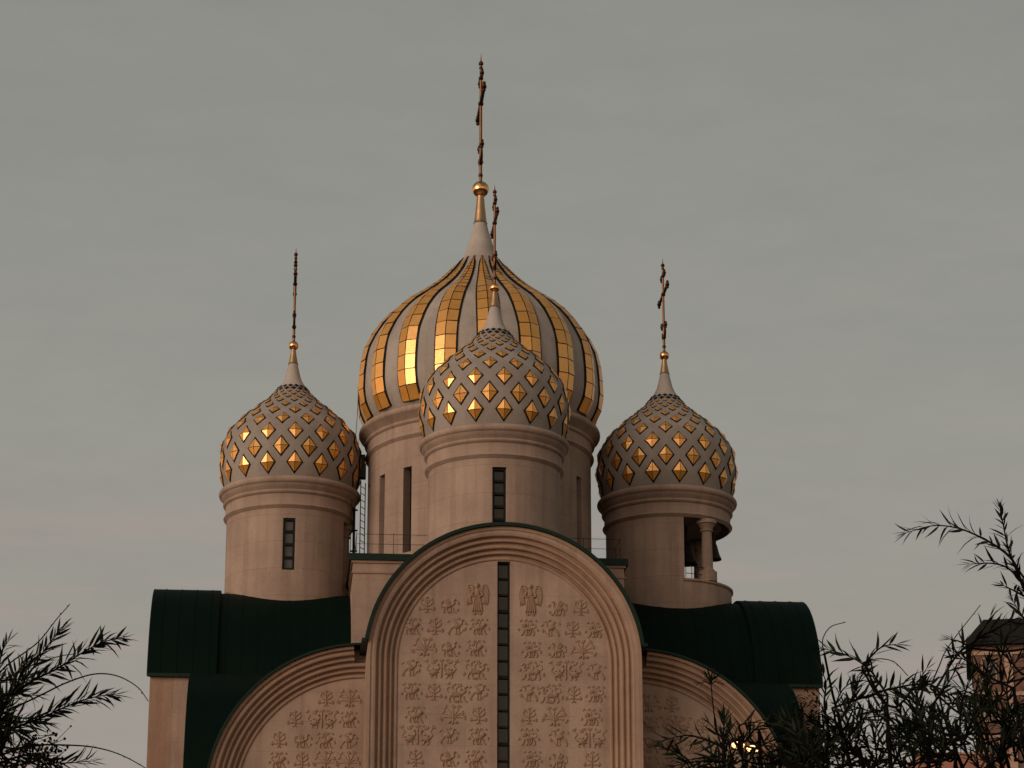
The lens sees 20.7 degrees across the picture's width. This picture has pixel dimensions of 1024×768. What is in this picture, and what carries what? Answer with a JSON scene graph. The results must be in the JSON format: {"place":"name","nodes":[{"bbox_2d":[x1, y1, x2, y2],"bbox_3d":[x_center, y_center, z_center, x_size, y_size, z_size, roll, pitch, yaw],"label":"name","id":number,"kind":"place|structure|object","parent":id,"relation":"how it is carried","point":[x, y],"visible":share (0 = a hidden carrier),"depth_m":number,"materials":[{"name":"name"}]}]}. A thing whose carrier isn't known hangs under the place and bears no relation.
{"place":"outdoors","nodes":[
{"label":"outdoors","id":0,"kind":"place"},
{"bbox_2d":[146,58,822,767],"bbox_3d":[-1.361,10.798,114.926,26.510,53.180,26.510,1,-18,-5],"label":"church","id":1,"kind":"structure","parent":0,"point":[478,604],"depth_m":108.56,"materials":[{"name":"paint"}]},
{"bbox_2d":[684,525,697,566],"bbox_3d":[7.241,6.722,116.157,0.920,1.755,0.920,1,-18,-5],"label":"church bell","id":2,"kind":"object","parent":1,"relation":"hanging from","point":[689,558],"visible":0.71,"depth_m":115.87,"materials":[{"name":"brown metal"}]},
{"bbox_2d":[712,529,721,561],"bbox_3d":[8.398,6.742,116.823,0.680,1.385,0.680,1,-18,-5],"label":"church bell","id":3,"kind":"object","parent":1,"relation":"hanging from","point":[716,556],"visible":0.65,"depth_m":116.62,"materials":[{"name":"brown metal"}]},
{"bbox_2d":[0,0,1023,767],"label":"sky","id":4,"kind":"structure","parent":0,"point":[829,194],"materials":[{"name":"grey"}]},
{"bbox_2d":[907,752,1010,767],"bbox_3d":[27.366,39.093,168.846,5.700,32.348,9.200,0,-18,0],"label":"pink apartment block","id":5,"kind":"structure","parent":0,"point":[950,764],"depth_m":169.33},
{"bbox_2d":[966,618,1023,767],"bbox_3d":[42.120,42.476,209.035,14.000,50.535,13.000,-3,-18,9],"label":"brick tower block","id":6,"kind":"structure","parent":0,"point":[1018,643],"depth_m":210.42,"materials":[{"name":"brick"}]},
{"bbox_2d":[981,658,996,679],"bbox_3d":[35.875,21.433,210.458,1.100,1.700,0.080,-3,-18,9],"label":"window","id":7,"kind":"structure","parent":6,"relation":"in","point":[995,676],"depth_m":210.47,"materials":[{"name":"grey glass"}]},
{"bbox_2d":[984,699,998,721],"bbox_3d":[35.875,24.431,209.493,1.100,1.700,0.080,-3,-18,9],"label":"window","id":8,"kind":"structure","parent":6,"relation":"in","point":[988,718],"depth_m":209.34,"materials":[{"name":"grey glass"}]},
{"label":"ground","id":9,"kind":"structure","parent":0,"visible":0},
{"bbox_2d":[0,604,148,767],"bbox_3d":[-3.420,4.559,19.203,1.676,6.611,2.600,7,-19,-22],"label":"willow tree","id":10,"kind":"object","parent":9,"relation":"on","point":[16,688],"visible":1,"depth_m":19.72,"materials":[{"name":"green plant"}]},
{"bbox_2d":[646,667,839,767],"bbox_3d":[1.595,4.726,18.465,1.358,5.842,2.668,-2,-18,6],"label":"willow tree","id":11,"kind":"object","parent":9,"relation":"on","point":[731,762],"visible":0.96,"depth_m":19.00,"materials":[{"name":"green plant"}]},
{"bbox_2d":[754,684,910,767],"bbox_3d":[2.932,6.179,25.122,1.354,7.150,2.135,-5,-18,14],"label":"bushy tree","id":12,"kind":"object","parent":9,"relation":"on","point":[843,760],"visible":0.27,"depth_m":25.55,"materials":[{"name":"green plant"}]},
{"bbox_2d":[763,622,994,767],"bbox_3d":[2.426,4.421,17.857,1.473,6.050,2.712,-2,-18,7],"label":"willow tree","id":13,"kind":"object","parent":9,"relation":"on","point":[909,728],"visible":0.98,"depth_m":18.30,"materials":[{"name":"green plant"}]},
{"bbox_2d":[893,497,1023,767],"bbox_3d":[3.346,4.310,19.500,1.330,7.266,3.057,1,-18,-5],"label":"willow tree","id":14,"kind":"object","parent":9,"relation":"on","point":[1008,733],"visible":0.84,"depth_m":19.95,"materials":[{"name":"green plant"}]},
{"label":"plaza","id":15,"kind":"structure","parent":0,"visible":0},
{"bbox_2d":[731,742,757,767],"bbox_3d":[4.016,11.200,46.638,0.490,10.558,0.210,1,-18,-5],"label":"floodlight mast","id":16,"kind":"object","parent":15,"relation":"on","point":[737,753],"visible":0.29,"depth_m":48.15,"materials":[{"name":"metal"}]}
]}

